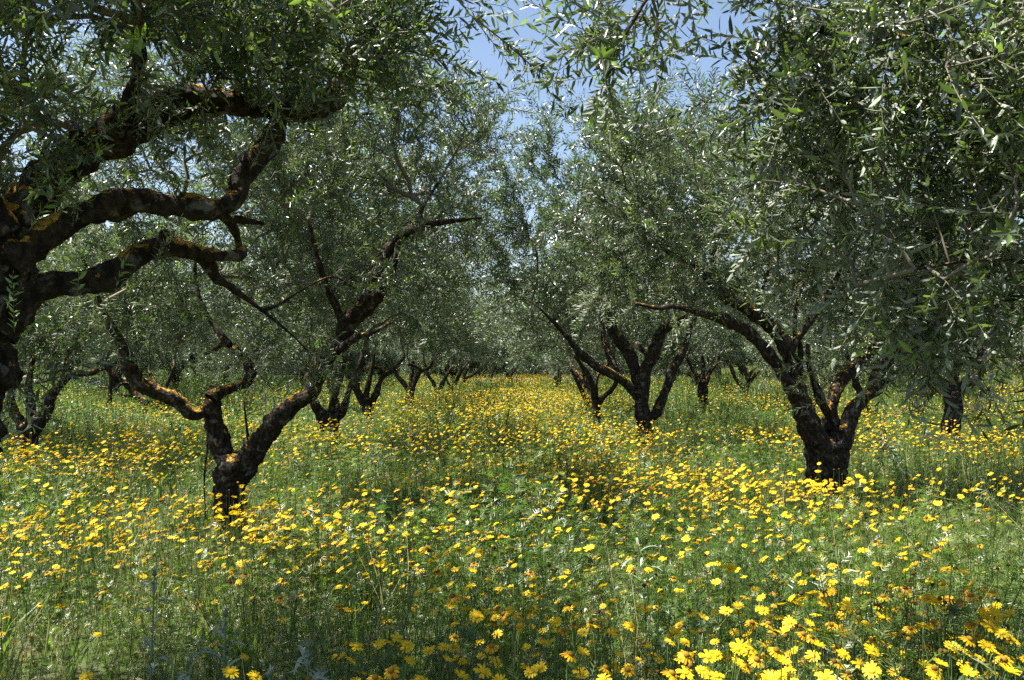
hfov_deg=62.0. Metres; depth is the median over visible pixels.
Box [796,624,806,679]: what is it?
daisy
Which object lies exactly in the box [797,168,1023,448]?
olive tree
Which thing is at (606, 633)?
daisy
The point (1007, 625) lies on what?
daisy
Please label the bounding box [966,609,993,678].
daisy
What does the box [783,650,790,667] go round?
daisy
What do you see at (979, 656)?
daisy
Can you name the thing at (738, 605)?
daisy
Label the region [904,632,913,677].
daisy
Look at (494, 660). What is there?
daisy
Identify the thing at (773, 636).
daisy
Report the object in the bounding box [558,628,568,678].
daisy
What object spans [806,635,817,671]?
daisy
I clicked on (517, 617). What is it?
daisy
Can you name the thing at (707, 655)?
daisy
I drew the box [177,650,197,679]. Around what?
thistle
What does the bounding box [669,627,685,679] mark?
daisy
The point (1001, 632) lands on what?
daisy
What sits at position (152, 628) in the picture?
thistle
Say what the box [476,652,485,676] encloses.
daisy
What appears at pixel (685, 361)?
olive tree
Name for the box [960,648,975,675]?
daisy
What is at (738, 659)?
daisy
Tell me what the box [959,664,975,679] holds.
daisy
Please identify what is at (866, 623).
daisy
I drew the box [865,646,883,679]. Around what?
daisy
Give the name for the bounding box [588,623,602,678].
daisy
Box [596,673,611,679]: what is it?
daisy
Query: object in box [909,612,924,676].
daisy
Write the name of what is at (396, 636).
daisy
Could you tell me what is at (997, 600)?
daisy
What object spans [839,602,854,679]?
daisy
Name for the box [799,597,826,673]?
daisy
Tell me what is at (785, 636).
daisy
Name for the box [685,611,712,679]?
daisy
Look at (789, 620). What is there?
daisy
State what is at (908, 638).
daisy
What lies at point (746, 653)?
daisy
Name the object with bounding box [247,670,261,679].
daisy
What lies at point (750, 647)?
daisy
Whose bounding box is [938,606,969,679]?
daisy
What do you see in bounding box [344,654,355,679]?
daisy
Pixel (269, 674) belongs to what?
thistle
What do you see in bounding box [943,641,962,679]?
daisy
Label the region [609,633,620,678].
daisy
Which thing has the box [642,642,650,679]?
daisy
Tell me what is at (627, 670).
daisy
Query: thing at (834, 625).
daisy
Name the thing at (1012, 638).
daisy
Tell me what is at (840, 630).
daisy
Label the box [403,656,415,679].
daisy
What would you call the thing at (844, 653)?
daisy
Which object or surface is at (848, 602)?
daisy
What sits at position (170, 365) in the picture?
olive tree
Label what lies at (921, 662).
daisy
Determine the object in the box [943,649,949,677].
daisy
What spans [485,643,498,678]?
daisy
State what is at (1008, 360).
olive tree
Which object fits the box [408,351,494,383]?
olive tree
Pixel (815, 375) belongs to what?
olive tree
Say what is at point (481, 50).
sky
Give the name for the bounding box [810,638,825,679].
daisy
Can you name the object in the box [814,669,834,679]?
daisy
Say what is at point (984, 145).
olive tree
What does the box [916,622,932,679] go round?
daisy
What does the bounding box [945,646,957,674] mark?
daisy
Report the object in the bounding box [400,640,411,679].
daisy
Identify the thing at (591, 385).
olive tree
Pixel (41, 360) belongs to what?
olive tree
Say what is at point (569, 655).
daisy
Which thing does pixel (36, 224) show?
olive tree
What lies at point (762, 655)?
daisy
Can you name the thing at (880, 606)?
daisy
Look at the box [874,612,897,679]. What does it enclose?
daisy
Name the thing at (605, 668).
daisy
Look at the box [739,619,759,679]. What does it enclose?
daisy
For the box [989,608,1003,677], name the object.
daisy
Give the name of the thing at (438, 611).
daisy
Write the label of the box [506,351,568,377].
olive tree
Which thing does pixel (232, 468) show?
olive tree
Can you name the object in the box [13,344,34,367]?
olive tree
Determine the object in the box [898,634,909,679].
daisy
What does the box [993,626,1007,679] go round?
daisy
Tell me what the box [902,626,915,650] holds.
daisy
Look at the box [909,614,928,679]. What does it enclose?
daisy
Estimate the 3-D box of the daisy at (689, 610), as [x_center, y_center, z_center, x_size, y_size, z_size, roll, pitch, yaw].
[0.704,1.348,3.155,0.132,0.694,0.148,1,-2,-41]
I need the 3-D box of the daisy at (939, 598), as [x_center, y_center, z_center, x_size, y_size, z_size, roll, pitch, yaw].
[1.579,1.314,3.151,0.252,0.735,0.218,-4,-2,28]
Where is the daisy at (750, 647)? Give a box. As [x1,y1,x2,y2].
[742,643,757,679]
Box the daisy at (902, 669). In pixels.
[898,667,904,679]
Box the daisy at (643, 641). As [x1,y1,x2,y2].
[641,640,645,679]
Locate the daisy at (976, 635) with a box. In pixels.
[969,633,980,661]
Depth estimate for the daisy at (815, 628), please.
2.79 m
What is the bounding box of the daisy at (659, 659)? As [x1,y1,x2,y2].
[653,655,664,679]
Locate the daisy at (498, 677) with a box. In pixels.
[492,673,506,679]
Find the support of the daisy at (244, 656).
on the ground at (122, 672)
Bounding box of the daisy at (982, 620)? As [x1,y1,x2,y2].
[976,618,988,679]
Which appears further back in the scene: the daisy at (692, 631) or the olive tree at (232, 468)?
the olive tree at (232, 468)
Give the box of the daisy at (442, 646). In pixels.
[438,642,451,679]
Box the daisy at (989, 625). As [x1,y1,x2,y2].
[980,619,996,676]
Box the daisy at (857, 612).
[854,611,862,677]
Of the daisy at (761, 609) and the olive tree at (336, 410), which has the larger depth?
the olive tree at (336, 410)
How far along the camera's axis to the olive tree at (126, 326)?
11.97 m
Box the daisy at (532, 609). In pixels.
[514,606,547,679]
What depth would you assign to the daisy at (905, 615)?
2.96 m
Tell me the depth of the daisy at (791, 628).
2.92 m
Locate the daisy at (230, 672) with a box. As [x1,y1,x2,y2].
[222,666,238,679]
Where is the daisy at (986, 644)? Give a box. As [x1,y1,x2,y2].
[969,639,995,679]
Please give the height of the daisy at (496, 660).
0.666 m
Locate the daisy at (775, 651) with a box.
[768,647,781,671]
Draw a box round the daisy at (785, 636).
[783,634,793,677]
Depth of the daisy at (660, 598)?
3.18 m
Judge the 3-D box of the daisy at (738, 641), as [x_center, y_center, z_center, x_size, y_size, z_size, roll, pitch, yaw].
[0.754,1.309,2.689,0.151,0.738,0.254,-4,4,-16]
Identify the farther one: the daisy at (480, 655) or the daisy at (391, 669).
the daisy at (480, 655)
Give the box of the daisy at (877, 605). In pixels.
[875,603,906,678]
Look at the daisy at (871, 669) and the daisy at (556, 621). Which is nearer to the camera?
the daisy at (871, 669)
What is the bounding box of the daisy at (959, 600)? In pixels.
[937,598,968,679]
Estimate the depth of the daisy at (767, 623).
2.89 m
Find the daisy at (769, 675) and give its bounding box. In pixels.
[761,670,778,679]
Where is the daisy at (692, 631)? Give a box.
[689,629,696,673]
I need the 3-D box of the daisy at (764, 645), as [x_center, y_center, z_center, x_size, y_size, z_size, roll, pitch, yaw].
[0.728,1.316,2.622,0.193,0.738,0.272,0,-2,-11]
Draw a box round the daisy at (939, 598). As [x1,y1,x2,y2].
[909,596,960,677]
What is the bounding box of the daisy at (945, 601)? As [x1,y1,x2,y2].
[922,600,952,679]
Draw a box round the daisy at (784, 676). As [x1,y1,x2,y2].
[775,670,786,679]
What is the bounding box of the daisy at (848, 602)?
[840,599,857,678]
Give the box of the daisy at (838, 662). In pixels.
[828,659,844,678]
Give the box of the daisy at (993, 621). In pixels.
[986,617,1003,676]
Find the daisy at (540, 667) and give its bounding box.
[533,661,546,679]
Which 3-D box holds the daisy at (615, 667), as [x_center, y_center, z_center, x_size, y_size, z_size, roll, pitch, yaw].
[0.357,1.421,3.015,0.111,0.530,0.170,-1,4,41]
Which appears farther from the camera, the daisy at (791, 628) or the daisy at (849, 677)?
the daisy at (791, 628)
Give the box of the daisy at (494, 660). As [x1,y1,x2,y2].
[488,656,500,669]
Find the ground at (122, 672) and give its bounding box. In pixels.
[0,358,1023,679]
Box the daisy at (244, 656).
[240,653,247,679]
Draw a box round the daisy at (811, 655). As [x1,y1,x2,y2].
[804,650,820,679]
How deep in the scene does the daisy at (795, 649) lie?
2.96 m
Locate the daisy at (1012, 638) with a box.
[1003,633,1019,679]
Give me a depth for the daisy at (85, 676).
2.71 m
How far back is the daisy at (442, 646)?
2.96 m
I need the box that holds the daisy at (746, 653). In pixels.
[743,649,754,679]
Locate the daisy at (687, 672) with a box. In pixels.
[675,665,693,679]
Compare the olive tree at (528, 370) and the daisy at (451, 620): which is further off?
the olive tree at (528, 370)
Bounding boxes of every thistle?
[131,567,173,679]
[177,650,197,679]
[190,605,248,679]
[262,665,278,679]
[282,636,333,679]
[611,537,673,643]
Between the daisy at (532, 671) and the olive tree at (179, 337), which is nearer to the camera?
the daisy at (532, 671)
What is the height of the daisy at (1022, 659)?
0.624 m
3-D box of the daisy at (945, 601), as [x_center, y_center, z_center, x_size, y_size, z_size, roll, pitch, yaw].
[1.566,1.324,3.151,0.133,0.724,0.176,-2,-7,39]
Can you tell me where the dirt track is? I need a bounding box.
[460,378,564,381]
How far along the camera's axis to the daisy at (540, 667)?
2.82 m
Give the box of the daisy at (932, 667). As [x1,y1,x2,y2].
[924,664,941,675]
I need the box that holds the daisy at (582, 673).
[572,666,588,679]
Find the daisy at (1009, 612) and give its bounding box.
[997,608,1017,679]
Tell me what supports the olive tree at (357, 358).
on the ground at (122, 672)
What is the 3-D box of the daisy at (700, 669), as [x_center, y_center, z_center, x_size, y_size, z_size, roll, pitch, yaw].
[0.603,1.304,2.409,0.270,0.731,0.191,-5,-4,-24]
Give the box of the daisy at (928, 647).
[921,644,931,676]
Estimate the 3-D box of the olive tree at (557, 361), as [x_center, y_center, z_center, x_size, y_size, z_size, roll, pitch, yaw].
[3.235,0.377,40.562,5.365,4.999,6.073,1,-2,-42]
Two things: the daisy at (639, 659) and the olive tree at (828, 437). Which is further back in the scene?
the olive tree at (828, 437)
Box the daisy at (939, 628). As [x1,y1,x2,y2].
[937,626,942,679]
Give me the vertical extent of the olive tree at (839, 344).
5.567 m
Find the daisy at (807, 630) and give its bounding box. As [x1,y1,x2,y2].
[796,627,811,678]
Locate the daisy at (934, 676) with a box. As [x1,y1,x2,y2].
[926,670,939,679]
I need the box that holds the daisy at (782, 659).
[776,654,791,679]
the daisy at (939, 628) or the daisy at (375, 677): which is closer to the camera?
the daisy at (375, 677)
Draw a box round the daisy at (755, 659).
[747,656,764,679]
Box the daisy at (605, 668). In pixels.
[598,665,610,674]
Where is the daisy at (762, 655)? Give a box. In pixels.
[758,652,768,669]
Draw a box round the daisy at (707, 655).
[698,649,716,679]
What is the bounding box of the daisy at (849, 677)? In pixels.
[840,673,851,679]
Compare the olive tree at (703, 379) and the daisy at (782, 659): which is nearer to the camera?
the daisy at (782, 659)
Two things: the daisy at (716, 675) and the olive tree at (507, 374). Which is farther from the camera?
the olive tree at (507, 374)
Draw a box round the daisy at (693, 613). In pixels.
[687,611,708,679]
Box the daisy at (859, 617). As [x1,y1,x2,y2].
[839,616,864,676]
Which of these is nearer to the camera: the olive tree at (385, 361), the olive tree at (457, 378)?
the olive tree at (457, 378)
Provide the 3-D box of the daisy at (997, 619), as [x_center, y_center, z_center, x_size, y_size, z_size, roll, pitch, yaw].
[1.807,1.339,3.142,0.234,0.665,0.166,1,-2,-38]
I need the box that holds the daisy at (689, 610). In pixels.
[687,608,719,679]
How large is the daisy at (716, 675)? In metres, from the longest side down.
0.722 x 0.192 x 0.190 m
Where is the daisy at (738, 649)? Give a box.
[730,643,743,679]
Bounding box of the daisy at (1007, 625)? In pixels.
[998,624,1013,678]
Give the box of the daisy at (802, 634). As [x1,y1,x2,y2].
[795,631,807,676]
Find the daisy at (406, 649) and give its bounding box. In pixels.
[400,642,414,678]
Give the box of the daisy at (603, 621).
[594,616,620,679]
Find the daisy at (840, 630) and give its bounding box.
[806,628,850,679]
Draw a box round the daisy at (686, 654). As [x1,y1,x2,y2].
[677,650,693,679]
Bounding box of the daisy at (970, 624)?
[963,621,978,653]
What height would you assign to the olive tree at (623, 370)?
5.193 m
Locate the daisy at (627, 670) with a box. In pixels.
[621,666,634,679]
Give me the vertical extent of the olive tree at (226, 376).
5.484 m
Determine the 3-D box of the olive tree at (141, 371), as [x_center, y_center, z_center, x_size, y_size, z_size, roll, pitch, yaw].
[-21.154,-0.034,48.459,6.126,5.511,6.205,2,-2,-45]
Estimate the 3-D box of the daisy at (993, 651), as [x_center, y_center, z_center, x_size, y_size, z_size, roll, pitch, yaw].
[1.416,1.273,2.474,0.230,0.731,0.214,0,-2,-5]
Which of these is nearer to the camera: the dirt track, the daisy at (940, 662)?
the daisy at (940, 662)
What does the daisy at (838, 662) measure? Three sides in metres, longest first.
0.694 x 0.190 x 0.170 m
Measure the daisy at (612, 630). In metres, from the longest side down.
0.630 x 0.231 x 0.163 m
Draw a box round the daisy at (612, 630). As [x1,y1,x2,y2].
[606,626,618,679]
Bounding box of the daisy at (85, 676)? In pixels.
[79,671,92,679]
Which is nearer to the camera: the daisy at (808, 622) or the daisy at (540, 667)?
the daisy at (540, 667)
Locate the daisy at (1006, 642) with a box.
[998,640,1009,679]
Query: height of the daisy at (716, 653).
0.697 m
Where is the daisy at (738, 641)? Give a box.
[729,638,747,679]
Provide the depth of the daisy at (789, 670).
2.56 m
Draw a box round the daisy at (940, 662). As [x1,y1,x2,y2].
[934,657,947,676]
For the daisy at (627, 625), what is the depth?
3.00 m
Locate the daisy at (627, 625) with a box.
[620,621,642,679]
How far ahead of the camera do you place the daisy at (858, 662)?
2.77 m
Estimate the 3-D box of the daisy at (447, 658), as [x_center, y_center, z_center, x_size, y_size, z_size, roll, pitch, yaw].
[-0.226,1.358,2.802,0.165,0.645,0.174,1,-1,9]
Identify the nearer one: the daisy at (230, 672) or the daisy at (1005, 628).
the daisy at (230, 672)
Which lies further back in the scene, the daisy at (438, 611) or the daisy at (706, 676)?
the daisy at (438, 611)
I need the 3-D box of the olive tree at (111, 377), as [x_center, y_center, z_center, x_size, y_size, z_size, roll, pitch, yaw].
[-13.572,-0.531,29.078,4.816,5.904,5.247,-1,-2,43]
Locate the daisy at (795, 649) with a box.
[791,646,797,671]
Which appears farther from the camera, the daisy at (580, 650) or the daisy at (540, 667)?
the daisy at (540, 667)
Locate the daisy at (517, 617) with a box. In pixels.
[493,614,526,679]
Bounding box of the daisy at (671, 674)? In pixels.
[660,670,676,679]
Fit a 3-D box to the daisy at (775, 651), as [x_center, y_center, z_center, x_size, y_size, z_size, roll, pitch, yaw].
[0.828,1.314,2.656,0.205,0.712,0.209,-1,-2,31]
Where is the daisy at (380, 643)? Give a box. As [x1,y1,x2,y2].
[373,638,385,679]
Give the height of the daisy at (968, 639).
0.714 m
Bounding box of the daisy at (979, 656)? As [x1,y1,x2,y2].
[974,654,985,679]
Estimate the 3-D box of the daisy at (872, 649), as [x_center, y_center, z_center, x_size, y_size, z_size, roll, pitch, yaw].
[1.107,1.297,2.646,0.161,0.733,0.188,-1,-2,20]
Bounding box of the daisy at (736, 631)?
[720,628,741,679]
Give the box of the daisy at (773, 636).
[772,635,775,670]
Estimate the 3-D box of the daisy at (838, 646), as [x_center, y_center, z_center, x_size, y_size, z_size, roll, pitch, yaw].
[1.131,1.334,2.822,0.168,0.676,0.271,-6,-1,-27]
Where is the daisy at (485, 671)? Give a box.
[473,663,491,679]
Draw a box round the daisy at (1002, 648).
[994,643,1006,661]
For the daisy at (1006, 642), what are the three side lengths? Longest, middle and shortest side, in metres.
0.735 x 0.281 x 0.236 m
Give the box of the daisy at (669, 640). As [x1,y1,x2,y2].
[664,637,675,671]
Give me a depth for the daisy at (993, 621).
2.90 m
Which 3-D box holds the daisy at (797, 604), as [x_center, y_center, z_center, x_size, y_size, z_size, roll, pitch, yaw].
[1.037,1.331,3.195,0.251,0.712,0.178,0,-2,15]
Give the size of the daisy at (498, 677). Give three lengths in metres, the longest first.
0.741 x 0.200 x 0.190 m
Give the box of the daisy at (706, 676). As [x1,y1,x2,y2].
[699,673,708,679]
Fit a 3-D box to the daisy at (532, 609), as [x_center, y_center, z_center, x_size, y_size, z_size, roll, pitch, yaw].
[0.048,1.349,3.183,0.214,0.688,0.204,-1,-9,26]
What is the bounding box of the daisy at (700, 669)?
[695,665,708,679]
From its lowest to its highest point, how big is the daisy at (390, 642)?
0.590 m
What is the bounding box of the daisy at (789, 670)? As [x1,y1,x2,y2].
[780,666,795,679]
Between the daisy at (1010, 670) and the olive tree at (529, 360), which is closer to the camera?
the daisy at (1010, 670)
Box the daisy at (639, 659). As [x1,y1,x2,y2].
[635,656,643,679]
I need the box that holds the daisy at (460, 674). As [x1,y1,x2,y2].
[454,668,469,679]
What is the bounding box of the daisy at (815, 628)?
[811,627,821,677]
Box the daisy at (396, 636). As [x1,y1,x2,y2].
[390,633,402,679]
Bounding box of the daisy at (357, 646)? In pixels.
[349,642,363,679]
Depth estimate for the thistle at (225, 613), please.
3.14 m
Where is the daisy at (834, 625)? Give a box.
[810,622,837,674]
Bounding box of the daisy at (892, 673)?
[887,668,898,677]
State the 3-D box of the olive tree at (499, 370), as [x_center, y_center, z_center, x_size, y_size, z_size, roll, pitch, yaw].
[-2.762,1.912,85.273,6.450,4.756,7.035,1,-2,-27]
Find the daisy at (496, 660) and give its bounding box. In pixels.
[491,652,498,673]
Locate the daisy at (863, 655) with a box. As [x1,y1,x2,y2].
[852,599,887,665]
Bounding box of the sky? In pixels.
[0,0,1022,323]
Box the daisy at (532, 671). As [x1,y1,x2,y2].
[524,665,537,679]
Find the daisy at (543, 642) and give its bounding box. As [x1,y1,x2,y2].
[537,637,548,679]
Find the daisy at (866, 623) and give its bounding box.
[859,620,872,679]
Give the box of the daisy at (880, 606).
[879,605,891,677]
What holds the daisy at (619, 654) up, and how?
on the ground at (122, 672)
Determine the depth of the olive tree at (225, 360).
33.90 m
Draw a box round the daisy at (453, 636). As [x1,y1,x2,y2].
[449,633,470,679]
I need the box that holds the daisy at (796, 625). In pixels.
[792,624,797,671]
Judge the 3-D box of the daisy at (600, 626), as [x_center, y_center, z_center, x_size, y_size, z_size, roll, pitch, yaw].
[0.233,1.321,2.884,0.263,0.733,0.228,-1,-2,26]
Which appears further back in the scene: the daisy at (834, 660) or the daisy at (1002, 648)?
the daisy at (1002, 648)
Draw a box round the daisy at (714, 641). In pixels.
[710,638,718,679]
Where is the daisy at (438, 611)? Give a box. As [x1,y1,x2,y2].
[435,610,444,679]
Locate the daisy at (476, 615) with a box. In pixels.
[469,609,486,679]
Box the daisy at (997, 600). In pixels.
[986,599,1002,677]
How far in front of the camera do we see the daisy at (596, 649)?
2.98 m
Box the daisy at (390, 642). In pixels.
[386,640,393,663]
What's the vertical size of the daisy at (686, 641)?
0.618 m
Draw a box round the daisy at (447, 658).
[442,654,452,679]
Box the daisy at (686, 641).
[679,638,689,677]
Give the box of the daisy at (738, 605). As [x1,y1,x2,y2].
[729,601,761,679]
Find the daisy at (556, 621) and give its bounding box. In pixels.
[545,617,577,679]
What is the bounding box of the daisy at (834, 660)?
[829,658,836,675]
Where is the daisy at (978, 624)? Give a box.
[974,623,980,677]
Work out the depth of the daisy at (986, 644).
2.62 m
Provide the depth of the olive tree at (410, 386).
27.91 m
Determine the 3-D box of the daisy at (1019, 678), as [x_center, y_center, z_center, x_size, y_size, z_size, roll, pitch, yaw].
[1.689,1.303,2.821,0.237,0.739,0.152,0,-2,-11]
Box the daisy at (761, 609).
[754,605,773,678]
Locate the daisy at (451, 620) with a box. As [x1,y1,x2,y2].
[448,618,457,679]
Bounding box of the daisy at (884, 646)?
[880,640,890,665]
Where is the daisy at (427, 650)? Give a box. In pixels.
[421,646,433,673]
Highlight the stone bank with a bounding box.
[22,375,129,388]
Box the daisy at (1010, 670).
[999,663,1021,679]
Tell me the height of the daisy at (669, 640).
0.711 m
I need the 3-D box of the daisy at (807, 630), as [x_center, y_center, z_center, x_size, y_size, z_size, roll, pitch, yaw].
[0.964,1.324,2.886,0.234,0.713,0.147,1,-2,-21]
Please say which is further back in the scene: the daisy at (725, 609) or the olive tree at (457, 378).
the olive tree at (457, 378)
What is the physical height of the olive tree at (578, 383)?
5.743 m
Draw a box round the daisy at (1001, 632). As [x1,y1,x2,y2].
[981,628,1015,679]
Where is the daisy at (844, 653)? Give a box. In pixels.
[836,648,850,679]
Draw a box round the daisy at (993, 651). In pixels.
[988,645,1001,679]
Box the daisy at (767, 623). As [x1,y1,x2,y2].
[760,621,773,670]
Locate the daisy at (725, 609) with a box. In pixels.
[704,606,739,674]
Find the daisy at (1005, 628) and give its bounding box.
[1001,612,1016,677]
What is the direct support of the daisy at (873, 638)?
on the ground at (122, 672)
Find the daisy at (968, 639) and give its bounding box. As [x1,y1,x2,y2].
[958,635,974,663]
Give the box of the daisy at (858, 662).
[851,658,864,679]
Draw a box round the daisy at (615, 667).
[612,665,619,679]
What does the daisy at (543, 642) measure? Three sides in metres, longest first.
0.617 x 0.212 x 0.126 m
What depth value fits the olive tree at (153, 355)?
34.74 m
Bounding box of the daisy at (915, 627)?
[912,625,920,676]
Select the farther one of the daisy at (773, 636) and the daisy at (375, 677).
the daisy at (773, 636)
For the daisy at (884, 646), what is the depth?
2.99 m
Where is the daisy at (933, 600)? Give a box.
[901,596,941,675]
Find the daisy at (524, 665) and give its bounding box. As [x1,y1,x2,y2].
[520,662,528,679]
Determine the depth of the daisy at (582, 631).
2.81 m
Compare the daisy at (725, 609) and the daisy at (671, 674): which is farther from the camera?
the daisy at (725, 609)
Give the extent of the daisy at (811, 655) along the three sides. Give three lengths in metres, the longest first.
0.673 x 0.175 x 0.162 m
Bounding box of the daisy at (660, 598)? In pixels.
[650,597,671,679]
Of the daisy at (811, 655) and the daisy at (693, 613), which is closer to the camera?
the daisy at (811, 655)
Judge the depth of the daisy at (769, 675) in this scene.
2.42 m
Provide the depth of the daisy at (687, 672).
2.54 m
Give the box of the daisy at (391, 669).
[384,664,399,679]
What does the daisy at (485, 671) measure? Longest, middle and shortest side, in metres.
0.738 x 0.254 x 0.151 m
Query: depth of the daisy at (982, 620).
2.87 m
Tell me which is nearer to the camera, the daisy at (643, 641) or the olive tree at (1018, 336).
the daisy at (643, 641)
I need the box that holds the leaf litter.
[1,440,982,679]
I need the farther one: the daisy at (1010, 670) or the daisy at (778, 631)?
the daisy at (778, 631)
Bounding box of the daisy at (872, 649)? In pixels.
[864,643,879,679]
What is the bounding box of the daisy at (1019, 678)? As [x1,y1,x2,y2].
[1017,630,1023,679]
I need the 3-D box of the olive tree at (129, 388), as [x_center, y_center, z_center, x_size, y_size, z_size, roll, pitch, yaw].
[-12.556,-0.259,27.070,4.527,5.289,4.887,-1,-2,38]
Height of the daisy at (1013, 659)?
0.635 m
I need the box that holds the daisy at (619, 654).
[615,650,624,679]
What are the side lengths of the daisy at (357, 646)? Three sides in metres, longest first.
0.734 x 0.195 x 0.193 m
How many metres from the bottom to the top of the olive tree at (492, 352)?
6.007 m
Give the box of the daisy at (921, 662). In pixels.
[917,659,928,679]
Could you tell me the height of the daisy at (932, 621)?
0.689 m
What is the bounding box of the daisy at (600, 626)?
[564,625,602,679]
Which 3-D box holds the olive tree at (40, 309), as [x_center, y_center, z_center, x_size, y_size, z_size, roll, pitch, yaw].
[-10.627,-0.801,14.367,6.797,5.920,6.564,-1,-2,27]
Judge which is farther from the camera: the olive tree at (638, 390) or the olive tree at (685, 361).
the olive tree at (685, 361)
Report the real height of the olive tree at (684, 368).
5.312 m
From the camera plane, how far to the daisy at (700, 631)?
2.79 m
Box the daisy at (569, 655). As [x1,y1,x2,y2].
[559,651,576,679]
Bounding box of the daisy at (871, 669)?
[862,660,881,679]
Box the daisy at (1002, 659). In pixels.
[993,655,1013,679]
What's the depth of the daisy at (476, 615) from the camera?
2.98 m
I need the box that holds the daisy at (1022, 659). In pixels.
[1017,655,1023,679]
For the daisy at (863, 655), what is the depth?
3.12 m
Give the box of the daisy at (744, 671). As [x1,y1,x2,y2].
[740,663,752,679]
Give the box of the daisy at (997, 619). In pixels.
[988,615,1010,674]
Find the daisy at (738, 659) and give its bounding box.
[732,655,743,678]
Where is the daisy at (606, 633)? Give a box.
[597,632,607,677]
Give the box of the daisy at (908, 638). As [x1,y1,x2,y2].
[905,637,910,678]
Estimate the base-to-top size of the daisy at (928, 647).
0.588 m
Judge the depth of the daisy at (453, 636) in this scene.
3.15 m
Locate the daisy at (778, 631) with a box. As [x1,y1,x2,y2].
[774,629,782,671]
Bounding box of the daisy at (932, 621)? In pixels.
[910,619,938,679]
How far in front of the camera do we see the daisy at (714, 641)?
3.01 m
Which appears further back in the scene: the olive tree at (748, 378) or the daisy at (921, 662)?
the olive tree at (748, 378)
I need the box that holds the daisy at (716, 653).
[710,649,722,679]
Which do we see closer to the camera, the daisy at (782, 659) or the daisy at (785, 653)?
the daisy at (782, 659)
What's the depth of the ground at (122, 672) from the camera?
5.65 m
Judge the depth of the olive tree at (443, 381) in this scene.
35.95 m
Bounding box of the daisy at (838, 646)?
[831,644,843,675]
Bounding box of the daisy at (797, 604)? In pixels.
[791,600,804,671]
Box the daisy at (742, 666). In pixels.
[736,661,747,679]
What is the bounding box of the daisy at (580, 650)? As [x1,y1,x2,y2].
[577,646,589,679]
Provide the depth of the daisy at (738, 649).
2.63 m
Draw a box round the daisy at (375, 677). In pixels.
[367,674,382,679]
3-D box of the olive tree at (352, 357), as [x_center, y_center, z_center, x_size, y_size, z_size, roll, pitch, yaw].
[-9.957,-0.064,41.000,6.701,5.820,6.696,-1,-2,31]
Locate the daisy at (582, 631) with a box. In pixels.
[577,628,588,679]
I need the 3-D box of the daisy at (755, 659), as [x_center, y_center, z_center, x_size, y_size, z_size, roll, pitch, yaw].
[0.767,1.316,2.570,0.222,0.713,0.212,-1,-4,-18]
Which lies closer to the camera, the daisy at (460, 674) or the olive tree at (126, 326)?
the daisy at (460, 674)
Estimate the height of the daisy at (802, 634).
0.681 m
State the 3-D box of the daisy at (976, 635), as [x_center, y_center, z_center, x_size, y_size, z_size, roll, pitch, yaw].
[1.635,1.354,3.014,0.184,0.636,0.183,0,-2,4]
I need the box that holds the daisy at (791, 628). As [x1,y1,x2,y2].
[789,627,794,659]
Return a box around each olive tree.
[0,0,543,544]
[0,0,574,473]
[6,163,201,469]
[7,148,90,361]
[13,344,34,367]
[21,320,97,370]
[35,240,194,404]
[37,311,194,396]
[46,225,273,417]
[52,253,195,411]
[89,349,179,375]
[137,292,238,389]
[153,82,527,458]
[177,299,309,396]
[181,294,253,382]
[230,309,378,390]
[241,213,488,426]
[322,243,502,408]
[330,333,385,380]
[345,333,401,381]
[361,344,407,380]
[363,353,410,377]
[375,272,509,395]
[395,347,452,378]
[403,291,504,392]
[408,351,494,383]
[426,323,502,385]
[452,350,516,377]
[462,310,513,380]
[463,81,810,453]
[466,203,716,430]
[479,315,532,379]
[497,245,680,411]
[497,299,618,388]
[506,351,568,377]
[507,0,1023,477]
[520,323,641,394]
[532,3,1020,527]
[610,358,660,377]
[622,255,788,413]
[628,333,724,386]
[636,310,753,389]
[689,280,801,402]
[729,302,767,379]
[739,303,777,364]
[740,243,996,424]
[759,298,841,379]
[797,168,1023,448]
[804,276,961,385]
[851,284,1023,397]
[966,273,1023,375]
[1006,259,1023,368]
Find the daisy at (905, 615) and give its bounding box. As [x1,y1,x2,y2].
[899,612,913,679]
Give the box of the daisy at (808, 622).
[804,618,813,677]
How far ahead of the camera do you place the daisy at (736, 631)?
3.16 m
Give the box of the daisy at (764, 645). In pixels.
[755,641,769,679]
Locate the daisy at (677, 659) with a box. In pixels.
[674,652,683,678]
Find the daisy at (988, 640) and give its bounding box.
[981,627,1006,678]
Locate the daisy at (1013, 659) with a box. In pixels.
[1001,654,1015,679]
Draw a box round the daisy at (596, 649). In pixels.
[596,619,609,677]
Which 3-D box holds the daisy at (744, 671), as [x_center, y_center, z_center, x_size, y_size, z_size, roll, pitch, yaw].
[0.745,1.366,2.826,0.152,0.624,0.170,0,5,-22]
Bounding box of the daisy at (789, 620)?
[782,615,813,679]
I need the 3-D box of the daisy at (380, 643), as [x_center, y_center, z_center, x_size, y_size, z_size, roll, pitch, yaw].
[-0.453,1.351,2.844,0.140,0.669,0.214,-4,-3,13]
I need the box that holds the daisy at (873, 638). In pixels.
[867,636,878,665]
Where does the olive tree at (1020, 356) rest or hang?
on the ground at (122, 672)
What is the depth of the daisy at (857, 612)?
2.98 m
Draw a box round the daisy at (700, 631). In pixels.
[697,629,702,679]
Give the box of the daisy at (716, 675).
[709,671,724,679]
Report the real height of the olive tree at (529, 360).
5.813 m
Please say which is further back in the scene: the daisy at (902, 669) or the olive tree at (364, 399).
the olive tree at (364, 399)

